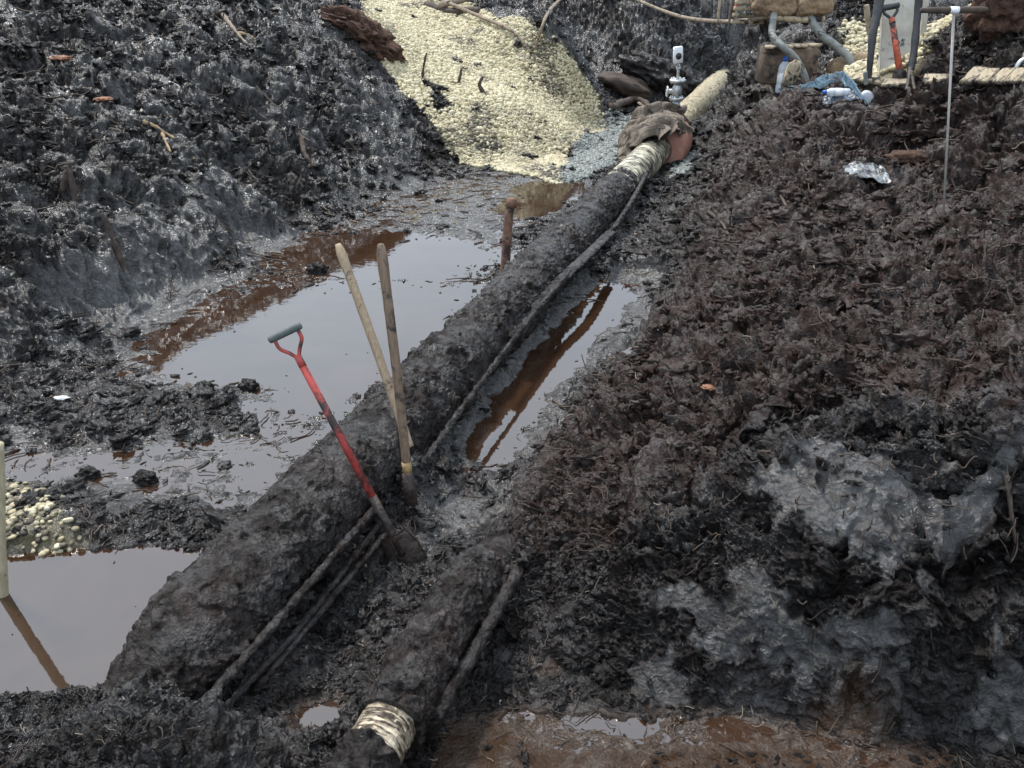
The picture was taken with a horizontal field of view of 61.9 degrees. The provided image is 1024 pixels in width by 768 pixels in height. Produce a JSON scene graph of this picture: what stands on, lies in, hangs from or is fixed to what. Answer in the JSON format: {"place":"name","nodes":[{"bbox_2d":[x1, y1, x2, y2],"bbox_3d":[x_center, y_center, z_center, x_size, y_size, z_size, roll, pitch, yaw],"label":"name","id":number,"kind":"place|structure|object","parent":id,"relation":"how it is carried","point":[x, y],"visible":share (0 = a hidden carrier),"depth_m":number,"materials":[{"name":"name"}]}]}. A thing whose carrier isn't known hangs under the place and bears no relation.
{"place":"outdoors","nodes":[
{"label":"outdoors","id":0,"kind":"place"},
{"bbox_2d":[49,55,72,60],"bbox_3d":[-4.074,-2.934,7.686,0.228,0.052,0.146,0,26,0],"label":"dead leaf","id":1,"kind":"object","parent":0,"point":[61,57],"visible":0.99,"depth_m":7.66,"materials":[{"name":"brown plant"}]},
{"bbox_2d":[0,174,898,767],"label":"water","id":2,"kind":"structure","parent":0,"point":[68,620],"depth_m":5.25,"materials":[{"name":"liquid"}]},
{"bbox_2d":[0,441,8,597],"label":"wooden post","id":3,"kind":"object","parent":2,"relation":"in","point":[4,587],"visible":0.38,"depth_m":3.34,"materials":[{"name":"beige wood"}]},
{"bbox_2d":[306,261,329,274],"bbox_3d":[-1.622,-0.958,7.122,0.192,0.140,0.144,0,26,0],"label":"peat lump","id":4,"kind":"object","parent":2,"relation":"in","point":[317,268],"visible":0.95,"depth_m":7.08,"materials":[{"name":"black soil"}]},
{"bbox_2d":[358,0,605,182],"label":"gravel","id":5,"kind":"structure","parent":0,"point":[536,100],"depth_m":12.25,"materials":[{"name":"beige gravel"}]},
{"bbox_2d":[421,53,426,78],"bbox_3d":[-1.209,-4.347,11.706,0.119,0.368,0.046,-10,28,-20],"label":"stick","id":6,"kind":"object","parent":5,"relation":"on","point":[422,72],"visible":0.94,"depth_m":11.70,"materials":[{"name":"wood"}]},
{"bbox_2d":[424,1,480,14],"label":"log","id":7,"kind":"object","parent":5,"relation":"on","point":[431,4],"visible":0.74,"depth_m":13.98,"materials":[{"name":"brown wood"}]},
{"bbox_2d":[438,0,470,7],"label":"branch","id":8,"kind":"object","parent":7,"relation":"on","point":[441,4],"visible":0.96,"depth_m":14.01,"materials":[{"name":"beige wood"}]},
{"bbox_2d":[457,68,462,82],"bbox_3d":[-0.731,-4.234,11.808,0.113,0.258,0.061,-8,27,-15],"label":"stick","id":9,"kind":"object","parent":5,"relation":"in","point":[459,77],"visible":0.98,"depth_m":11.79,"materials":[{"name":"wood"}]},
{"bbox_2d":[478,76,487,94],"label":"root","id":10,"kind":"object","parent":5,"relation":"on","point":[481,89],"visible":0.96,"depth_m":11.64,"materials":[{"name":"brown wood"}]},
{"bbox_2d":[438,0,531,53],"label":"branch","id":11,"kind":"object","parent":5,"relation":"on","point":[479,16],"visible":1,"depth_m":13.32,"materials":[{"name":"beige wood"}]},
{"bbox_2d":[534,0,560,48],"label":"branch","id":12,"kind":"object","parent":5,"relation":"on","point":[544,21],"visible":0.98,"depth_m":12.78,"materials":[{"name":"beige wood"}]},
{"bbox_2d":[0,0,1023,767],"bbox_3d":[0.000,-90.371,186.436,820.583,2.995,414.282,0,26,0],"label":"ground","id":13,"kind":"structure","parent":0,"point":[72,276],"depth_m":4.04,"materials":[{"name":"black soil"}]},
{"bbox_2d":[5,478,81,556],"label":"gravel","id":14,"kind":"structure","parent":13,"relation":"on","point":[42,534],"depth_m":3.81,"materials":[{"name":"beige gravel"}]},
{"bbox_2d":[53,396,69,399],"bbox_3d":[-2.584,0.078,4.888,0.103,0.016,0.053,0,26,0],"label":"paper scrap","id":15,"kind":"object","parent":13,"relation":"on","point":[60,397],"visible":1,"depth_m":4.88,"materials":[{"name":"white paper"}]},
{"bbox_2d":[57,161,72,194],"bbox_3d":[-3.317,-1.519,6.332,0.154,0.261,0.059,-7,27,-13],"label":"stick","id":16,"kind":"object","parent":13,"relation":"on","point":[64,183],"visible":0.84,"depth_m":6.31,"materials":[{"name":"wood"}]},
{"bbox_2d":[65,166,77,200],"bbox_3d":[-3.238,-1.459,6.286,0.052,0.283,0.069,-6,27,-13],"label":"stick","id":17,"kind":"object","parent":13,"relation":"on","point":[73,187],"visible":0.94,"depth_m":6.27,"materials":[{"name":"brown wood"}]},
{"bbox_2d":[78,466,100,479],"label":"peat lump","id":18,"kind":"object","parent":13,"relation":"on","point":[89,472],"visible":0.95,"depth_m":4.25,"materials":[{"name":"black soil"}]},
{"bbox_2d":[93,97,113,101],"bbox_3d":[-3.555,-2.475,7.420,0.188,0.043,0.118,0,26,0],"label":"dead leaf","id":19,"kind":"object","parent":13,"relation":"on","point":[100,99],"visible":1,"depth_m":7.39,"materials":[{"name":"orange plant"}]},
{"bbox_2d":[100,213,126,272],"bbox_3d":[-2.859,-0.969,6.172,0.140,0.538,0.058,12,29,23],"label":"root","id":20,"kind":"object","parent":13,"relation":"on","point":[116,248],"visible":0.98,"depth_m":6.13,"materials":[{"name":"wood"}]},
{"bbox_2d":[131,469,158,486],"bbox_3d":[-1.818,0.470,4.228,0.133,0.095,0.100,0,26,0],"label":"peat lump","id":21,"kind":"object","parent":13,"relation":"on","point":[143,477],"visible":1,"depth_m":4.20,"materials":[{"name":"black soil"}]},
{"bbox_2d":[142,119,173,137],"bbox_3d":[-3.156,-2.276,7.628,0.264,0.183,0.064,-4,26,-8],"label":"root","id":22,"kind":"object","parent":13,"relation":"on","point":[144,121],"visible":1,"depth_m":7.62,"materials":[{"name":"wood"}]},
{"bbox_2d":[160,116,171,151],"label":"root","id":23,"kind":"object","parent":13,"relation":"on","point":[164,139],"visible":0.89,"depth_m":7.59,"materials":[{"name":"wood"}]},
{"bbox_2d":[194,380,214,390],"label":"peat lump","id":24,"kind":"object","parent":13,"relation":"on","point":[205,383],"visible":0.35,"depth_m":5.10,"materials":[{"name":"black soil"}]},
{"bbox_2d":[204,397,228,409],"bbox_3d":[-1.694,0.120,4.899,0.137,0.096,0.101,-11,28,-22],"label":"peat lump","id":25,"kind":"object","parent":13,"relation":"on","point":[214,403],"visible":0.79,"depth_m":4.87,"materials":[{"name":"black soil"}]},
{"bbox_2d":[221,13,247,44],"bbox_3d":[-3.179,-4.054,9.749,0.074,0.326,0.663,-18,31,-32],"label":"root","id":26,"kind":"object","parent":13,"relation":"on","point":[227,20],"visible":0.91,"depth_m":9.71,"materials":[{"name":"beige wood"}]},
{"bbox_2d":[237,378,259,391],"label":"peat lump","id":27,"kind":"object","parent":13,"relation":"on","point":[247,384],"visible":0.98,"depth_m":5.13,"materials":[{"name":"black soil"}]},
{"bbox_2d":[255,86,277,107],"bbox_3d":[-2.604,-3.031,9.177,0.346,0.319,0.057,10,28,20],"label":"stick","id":28,"kind":"object","parent":13,"relation":"on","point":[264,95],"visible":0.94,"depth_m":9.17,"materials":[{"name":"grey wood"}]},
{"bbox_2d":[204,496,385,695],"bbox_3d":[-0.768,0.763,3.262,0.151,0.182,1.460,9,28,19],"label":"pole","id":29,"kind":"object","parent":13,"relation":"on","point":[228,676],"visible":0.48,"depth_m":3.04,"materials":[{"name":"grey wood"}]},
{"bbox_2d":[297,136,314,168],"bbox_3d":[-2.223,-2.485,9.157,0.089,0.303,0.385,-13,29,-24],"label":"root","id":30,"kind":"object","parent":13,"relation":"on","point":[301,142],"visible":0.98,"depth_m":9.11,"materials":[{"name":"wood"}]},
{"bbox_2d":[225,513,389,707],"bbox_3d":[-0.720,0.809,3.344,0.131,0.171,1.396,8,27,17],"label":"pole","id":31,"kind":"object","parent":13,"relation":"on","point":[266,664],"visible":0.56,"depth_m":3.08,"materials":[{"name":"black wood"}]},
{"bbox_2d":[249,530,387,695],"bbox_3d":[-0.690,0.830,3.356,0.123,0.173,1.140,10,28,19],"label":"pole","id":32,"kind":"object","parent":13,"relation":"on","point":[262,681],"visible":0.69,"depth_m":3.14,"materials":[{"name":"black wood"}]},
{"bbox_2d":[316,4,367,27],"bbox_3d":[-2.396,-4.963,11.637,1.001,0.446,0.724,0,26,0],"label":"peat lump","id":33,"kind":"object","parent":13,"relation":"on","point":[343,18],"visible":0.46,"depth_m":11.42,"materials":[{"name":"brown soil"}]},
{"bbox_2d":[268,322,426,564],"bbox_3d":[-0.652,0.308,3.498,0.666,1.109,0.089,11,28,22],"label":"spade","id":34,"kind":"object","parent":13,"relation":"in","point":[404,546],"visible":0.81,"depth_m":3.49,"materials":[{"name":"red paint"}]},
{"bbox_2d":[5,171,728,745],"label":"peat crumbs","id":35,"kind":"object","parent":13,"relation":"on","point":[291,411],"visible":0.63,"depth_m":5.33,"materials":[{"name":"black soil"}]},
{"bbox_2d":[328,5,407,63],"bbox_3d":[-2.005,-4.727,11.678,1.129,0.854,0.729,0,26,0],"label":"peat lump","id":36,"kind":"object","parent":13,"relation":"on","point":[373,35],"visible":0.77,"depth_m":11.50,"materials":[{"name":"brown soil"}]},
{"bbox_2d":[377,243,417,524],"bbox_3d":[-0.470,0.088,3.611,0.116,1.338,0.277,-23,34,-38],"label":"shovel","id":37,"kind":"object","parent":13,"relation":"on","point":[410,497],"visible":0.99,"depth_m":3.57,"materials":[{"name":"wood"}]},
{"bbox_2d":[100,46,728,701],"bbox_3d":[1.538,-2.842,9.944,0.710,1.686,17.822,8,27,16],"label":"pipeline","id":38,"kind":"object","parent":13,"relation":"on","point":[210,612],"visible":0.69,"depth_m":3.64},
{"bbox_2d":[335,243,413,447],"bbox_3d":[-0.639,-0.178,3.965,0.048,0.856,0.575,-19,32,-34],"label":"shovel","id":39,"kind":"object","parent":38,"relation":"on","point":[344,261],"visible":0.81,"depth_m":3.95,"materials":[{"name":"brown wood"}]},
{"bbox_2d":[508,230,615,339],"bbox_3d":[0.426,-0.818,6.275,0.137,0.091,2.475,10,28,19],"label":"plank","id":40,"kind":"object","parent":38,"relation":"on","point":[585,256],"visible":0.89,"depth_m":6.25,"materials":[{"name":"grey wood"}]},
{"bbox_2d":[617,101,686,159],"bbox_3d":[1.705,-3.316,10.991,0.636,0.631,1.288,23,34,39],"label":"sacking","id":41,"kind":"object","parent":38,"relation":"on","point":[652,108],"visible":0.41,"depth_m":10.81,"materials":[{"name":"brown fabric"}]},
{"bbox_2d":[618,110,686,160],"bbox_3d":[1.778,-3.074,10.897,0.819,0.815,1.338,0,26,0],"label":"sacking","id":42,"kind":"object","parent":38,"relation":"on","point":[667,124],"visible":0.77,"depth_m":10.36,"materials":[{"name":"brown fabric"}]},
{"bbox_2d":[675,112,693,133],"bbox_3d":[2.044,-3.501,11.474,0.803,0.398,0.994,0,26,0],"label":"sacking","id":43,"kind":"object","parent":38,"relation":"on","point":[690,129],"visible":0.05,"depth_m":11.15,"materials":[{"name":"fabric"}]},
{"bbox_2d":[319,511,521,767],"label":"pipeline","id":44,"kind":"object","parent":13,"relation":"on","point":[398,713],"visible":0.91,"depth_m":2.78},
{"bbox_2d":[423,564,523,745],"bbox_3d":[-0.099,0.925,3.101,0.125,0.230,0.948,10,28,20],"label":"pole","id":45,"kind":"object","parent":13,"relation":"on","point":[446,700],"visible":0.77,"depth_m":2.91,"materials":[{"name":"grey wood"}]},
{"bbox_2d":[499,197,516,271],"bbox_3d":[-0.042,-1.059,6.793,0.181,0.844,0.088,-17,31,-30],"label":"wooden stake","id":46,"kind":"object","parent":13,"relation":"in","point":[511,205],"visible":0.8,"depth_m":6.71,"materials":[{"name":"wood"}]},
{"bbox_2d":[0,0,1023,767],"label":"peat crumbs","id":47,"kind":"object","parent":13,"relation":"on","point":[136,396],"visible":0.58,"depth_m":4.50,"materials":[{"name":"black soil"}]},
{"bbox_2d":[0,0,1023,767],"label":"peat fibres","id":48,"kind":"object","parent":13,"relation":"on","point":[236,248],"visible":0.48,"depth_m":4.38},
{"bbox_2d":[418,214,628,470],"bbox_3d":[0.345,-0.612,6.076,0.130,0.270,4.954,9,27,17],"label":"pole","id":49,"kind":"object","parent":13,"relation":"on","point":[437,443],"visible":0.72,"depth_m":4.75,"materials":[{"name":"grey wood"}]},
{"bbox_2d":[552,398,570,407],"bbox_3d":[0.287,0.111,4.861,0.028,0.109,0.285,-8,27,-16],"label":"stick","id":50,"kind":"object","parent":13,"relation":"on","point":[555,401],"visible":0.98,"depth_m":4.92,"materials":[{"name":"wood"}]},
{"bbox_2d":[596,165,652,254],"bbox_3d":[1.180,-1.795,8.479,0.147,0.217,3.336,8,27,16],"label":"pole","id":51,"kind":"object","parent":13,"relation":"on","point":[627,208],"visible":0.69,"depth_m":8.25,"materials":[{"name":"grey wood"}]},
{"bbox_2d":[597,71,654,98],"bbox_3d":[2.064,-5.266,15.171,1.114,0.558,0.701,0,26,0],"label":"peat lump","id":52,"kind":"object","parent":13,"relation":"on","point":[621,83],"visible":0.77,"depth_m":14.91,"materials":[{"name":"brown soil"}]},
{"bbox_2d":[551,107,700,181],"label":"stone chips","id":53,"kind":"object","parent":13,"relation":"on","point":[598,152],"visible":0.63,"depth_m":11.45,"materials":[{"name":"grey gravel"}]},
{"bbox_2d":[608,96,649,110],"bbox_3d":[2.050,-4.644,14.174,0.664,0.266,1.715,8,27,15],"label":"log","id":54,"kind":"object","parent":13,"relation":"on","point":[620,103],"visible":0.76,"depth_m":14.47,"materials":[{"name":"brown wood"}]},
{"bbox_2d":[618,50,699,96],"bbox_3d":[2.711,-5.477,15.298,1.684,0.935,0.882,0,26,0],"label":"peat lump","id":55,"kind":"object","parent":13,"relation":"on","point":[655,73],"visible":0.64,"depth_m":15.02,"materials":[{"name":"black soil"}]},
{"bbox_2d":[634,0,769,23],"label":"hose","id":56,"kind":"object","parent":13,"relation":"on","point":[721,21],"visible":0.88,"depth_m":11.99,"materials":[{"name":"beige rubber"}]},
{"bbox_2d":[701,384,714,390],"bbox_3d":[0.957,0.015,4.111,0.099,0.022,0.061,0,26,0],"label":"dead leaf","id":57,"kind":"object","parent":13,"relation":"on","point":[708,387],"visible":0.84,"depth_m":4.10,"materials":[{"name":"orange plant"}]},
{"bbox_2d":[707,210,730,236],"bbox_3d":[1.673,-1.272,6.816,0.077,0.058,0.842,0,26,0],"label":"root","id":58,"kind":"object","parent":13,"relation":"on","point":[712,214],"visible":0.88,"depth_m":6.93,"materials":[{"name":"wood"}]},
{"bbox_2d":[716,0,721,22],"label":"stick","id":59,"kind":"object","parent":13,"relation":"on","point":[718,11],"visible":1,"depth_m":10.82,"materials":[{"name":"beige wood"}]},
{"bbox_2d":[728,0,763,25],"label":"slatted crate","id":60,"kind":"object","parent":13,"relation":"on","point":[731,20],"visible":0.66,"depth_m":10.00,"materials":[{"name":"brown wood"}]},
{"bbox_2d":[771,181,787,208],"bbox_3d":[2.101,-1.478,6.680,0.043,0.058,0.946,4,26,8],"label":"root","id":61,"kind":"object","parent":13,"relation":"on","point":[783,200],"visible":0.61,"depth_m":6.51,"materials":[{"name":"wood"}]},
{"bbox_2d":[775,56,788,93],"bbox_3d":[3.095,-3.531,9.739,0.137,0.401,0.137,0,26,0],"label":"water bottle","id":62,"kind":"object","parent":13,"relation":"on","point":[783,65],"visible":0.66,"depth_m":9.69,"materials":[{"name":"white"}]},
{"bbox_2d":[755,42,821,84],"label":"stone block","id":63,"kind":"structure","parent":13,"relation":"on","point":[770,57],"depth_m":9.66,"materials":[{"name":"brown stone"}]},
{"bbox_2d":[777,16,824,22],"bbox_3d":[3.260,-4.164,9.718,0.612,0.094,0.068,0,26,0],"label":"plank","id":64,"kind":"object","parent":13,"relation":"on","point":[797,19],"visible":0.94,"depth_m":9.69,"materials":[{"name":"beige wood"}]},
{"bbox_2d":[749,0,797,19],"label":"sandbag","id":65,"kind":"object","parent":64,"relation":"on","point":[765,8],"visible":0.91,"depth_m":9.64,"materials":[{"name":"brown fabric"}]},
{"bbox_2d":[768,12,809,81],"bbox_3d":[3.053,-3.836,9.640,0.331,0.824,0.740,-13,29,-25],"label":"hose","id":66,"kind":"object","parent":65,"relation":"hanging from","point":[789,52],"visible":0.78,"depth_m":9.54,"materials":[{"name":"grey plastic"}]},
{"bbox_2d":[791,0,835,16],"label":"sandbag","id":67,"kind":"object","parent":64,"relation":"on","point":[815,7],"visible":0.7,"depth_m":9.62,"materials":[{"name":"brown fabric"}]},
{"bbox_2d":[808,15,855,64],"bbox_3d":[3.583,-3.845,9.675,0.186,0.799,0.829,-20,33,-35],"label":"hose","id":68,"kind":"object","parent":67,"relation":"hanging from","point":[835,45],"visible":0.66,"depth_m":9.60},
{"bbox_2d":[778,71,869,107],"bbox_3d":[3.085,-2.991,8.550,0.064,0.372,2.392,-2,26,-4],"label":"tarpaulin","id":69,"kind":"object","parent":13,"relation":"on","point":[826,79],"visible":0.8,"depth_m":8.21,"materials":[{"name":"blue plastic"}]},
{"bbox_2d":[822,90,859,106],"bbox_3d":[3.003,-2.639,7.869,0.430,0.161,0.185,18,31,32],"label":"plastic sheet","id":70,"kind":"object","parent":13,"relation":"on","point":[850,95],"visible":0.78,"depth_m":7.83,"materials":[{"name":"plastic"}]},
{"bbox_2d":[822,88,850,96],"bbox_3d":[2.982,-2.682,7.849,0.249,0.078,0.080,0,26,0],"label":"water bottle","id":71,"kind":"object","parent":70,"relation":"on","point":[837,92],"visible":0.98,"depth_m":7.82,"materials":[{"name":"white"}]},
{"bbox_2d":[826,52,866,73],"bbox_3d":[3.862,-3.644,9.784,0.511,0.295,0.249,-4,26,-7],"label":"rolled sack","id":72,"kind":"object","parent":13,"relation":"on","point":[838,64],"visible":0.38,"depth_m":9.68,"materials":[{"name":"beige fabric"}]},
{"bbox_2d":[863,71,868,84],"bbox_3d":[3.194,-2.761,7.704,0.066,0.119,0.041,0,26,0],"label":"stick","id":73,"kind":"object","parent":13,"relation":"on","point":[865,77],"visible":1,"depth_m":7.69,"materials":[{"name":"grey wood"}]},
{"bbox_2d":[852,73,880,85],"bbox_3d":[3.263,-2.779,7.778,0.136,0.103,0.367,-14,29,-26],"label":"plank","id":74,"kind":"object","parent":13,"relation":"on","point":[875,79],"visible":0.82,"depth_m":7.73,"materials":[{"name":"beige wood"}]},
{"bbox_2d":[866,0,884,84],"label":"bar","id":75,"kind":"object","parent":74,"relation":"on","point":[876,16],"visible":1,"depth_m":7.59,"materials":[{"name":"grey metal"}]},
{"bbox_2d":[863,4,870,34],"bbox_3d":[3.293,-3.371,7.896,0.125,0.262,0.054,0,26,0],"label":"stick","id":76,"kind":"object","parent":13,"relation":"on","point":[867,17],"visible":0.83,"depth_m":7.87,"materials":[{"name":"beige wood"}]},
{"bbox_2d":[860,90,873,104],"bbox_3d":[3.215,-2.603,7.741,0.116,0.116,0.140,7,27,13],"label":"water bottle","id":77,"kind":"object","parent":13,"relation":"on","point":[868,95],"visible":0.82,"depth_m":7.68,"materials":[{"name":"white plastic"}]},
{"bbox_2d":[843,160,891,184],"bbox_3d":[2.731,-1.639,6.604,0.335,0.132,0.344,0,26,0],"label":"plastic sheet","id":78,"kind":"object","parent":13,"relation":"on","point":[860,169],"visible":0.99,"depth_m":6.57,"materials":[{"name":"white plastic"}]},
{"bbox_2d":[880,78,906,88],"bbox_3d":[3.394,-2.671,7.581,0.228,0.086,0.114,7,27,15],"label":"plank","id":79,"kind":"object","parent":13,"relation":"on","point":[893,83],"visible":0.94,"depth_m":7.56,"materials":[{"name":"beige wood"}]},
{"bbox_2d":[882,2,906,78],"bbox_3d":[3.435,-2.977,7.638,0.160,0.801,0.404,-14,30,-27],"label":"spade","id":80,"kind":"object","parent":13,"relation":"on","point":[900,73],"visible":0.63,"depth_m":7.59,"materials":[{"name":"red paint"}]},
{"bbox_2d":[878,0,914,74],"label":"upright board","id":81,"kind":"object","parent":13,"relation":"on","point":[904,16],"visible":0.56,"depth_m":7.84,"materials":[{"name":"grey wood"}]},
{"bbox_2d":[884,150,927,163],"bbox_3d":[3.285,-1.893,7.116,0.397,0.117,0.212,0,26,0],"label":"peat lump","id":82,"kind":"object","parent":13,"relation":"on","point":[905,156],"visible":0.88,"depth_m":7.05,"materials":[{"name":"brown soil"}]},
{"bbox_2d":[904,0,922,105],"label":"fork","id":83,"kind":"object","parent":13,"relation":"on","point":[915,36],"visible":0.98,"depth_m":7.49,"materials":[{"name":"metal"}]},
{"bbox_2d":[920,0,928,34],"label":"upright board","id":84,"kind":"object","parent":13,"relation":"on","point":[923,23],"visible":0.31,"depth_m":7.95,"materials":[{"name":"grey wood"}]},
{"bbox_2d":[921,73,948,85],"bbox_3d":[3.632,-2.603,7.300,0.211,0.109,0.131,15,30,28],"label":"plank","id":85,"kind":"object","parent":13,"relation":"on","point":[928,79],"visible":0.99,"depth_m":7.28,"materials":[{"name":"beige wood"}]},
{"bbox_2d":[920,6,987,220],"bbox_3d":[2.482,-1.522,5.011,0.377,1.270,0.151,0,26,0],"label":"soil probe","id":86,"kind":"object","parent":13,"relation":"in","point":[953,10],"visible":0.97,"depth_m":4.82,"materials":[{"name":"grey metal"}]},
{"bbox_2d":[930,338,1013,362],"bbox_3d":[1.838,-0.129,3.405,0.348,0.089,0.029,-4,26,-9],"label":"root","id":87,"kind":"object","parent":13,"relation":"on","point":[1009,341],"visible":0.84,"depth_m":3.41,"materials":[{"name":"brown plant"}]},
{"bbox_2d":[959,66,986,85],"bbox_3d":[3.862,-2.576,7.148,0.192,0.155,0.127,-15,30,-28],"label":"plank","id":88,"kind":"object","parent":13,"relation":"on","point":[971,74],"visible":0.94,"depth_m":7.14,"materials":[{"name":"beige wood"}]},
{"bbox_2d":[971,68,999,85],"bbox_3d":[3.934,-2.549,7.072,0.170,0.142,0.145,-13,29,-24],"label":"plank","id":89,"kind":"object","parent":13,"relation":"on","point":[984,76],"visible":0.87,"depth_m":7.05,"materials":[{"name":"beige wood"}]},
{"bbox_2d":[961,0,1023,43],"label":"peat lump","id":90,"kind":"object","parent":13,"relation":"on","point":[998,18],"visible":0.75,"depth_m":7.19,"materials":[{"name":"brown soil"}]},
{"bbox_2d":[989,67,1015,85],"bbox_3d":[3.975,-2.488,6.905,0.148,0.156,0.135,-6,27,-13],"label":"plank","id":91,"kind":"object","parent":13,"relation":"on","point":[1000,77],"visible":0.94,"depth_m":6.90,"materials":[{"name":"beige wood"}]},
{"bbox_2d":[1014,53,1023,67],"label":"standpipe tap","id":92,"kind":"object","parent":91,"relation":"on","point":[1019,62],"visible":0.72,"depth_m":6.82,"materials":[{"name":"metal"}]},
{"bbox_2d":[1005,476,1016,544],"bbox_3d":[1.634,0.414,2.798,0.022,0.220,0.101,-12,29,-23],"label":"root","id":93,"kind":"object","parent":13,"relation":"hanging from","point":[1008,486],"visible":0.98,"depth_m":2.79,"materials":[{"name":"brown wood"}]},
{"bbox_2d":[1003,67,1023,85],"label":"plank","id":94,"kind":"object","parent":13,"relation":"on","point":[1015,76],"visible":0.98,"depth_m":6.78,"materials":[{"name":"beige wood"}]},
{"bbox_2d":[1018,76,1023,83],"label":"plank","id":95,"kind":"object","parent":13,"relation":"on","point":[1021,81],"visible":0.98,"depth_m":6.70,"materials":[{"name":"beige wood"}]},
{"bbox_2d":[781,59,800,87],"bbox_3d":[3.050,-3.368,9.333,0.188,0.348,0.110,0,26,0],"label":"flat stone","id":96,"kind":"object","parent":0,"point":[791,74],"visible":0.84,"depth_m":9.28,"materials":[{"name":"beige stone"}]},
{"bbox_2d":[824,3,970,78],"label":"gravel","id":97,"kind":"structure","parent":0,"point":[860,38],"depth_m":8.31,"materials":[{"name":"beige gravel"}]}
]}

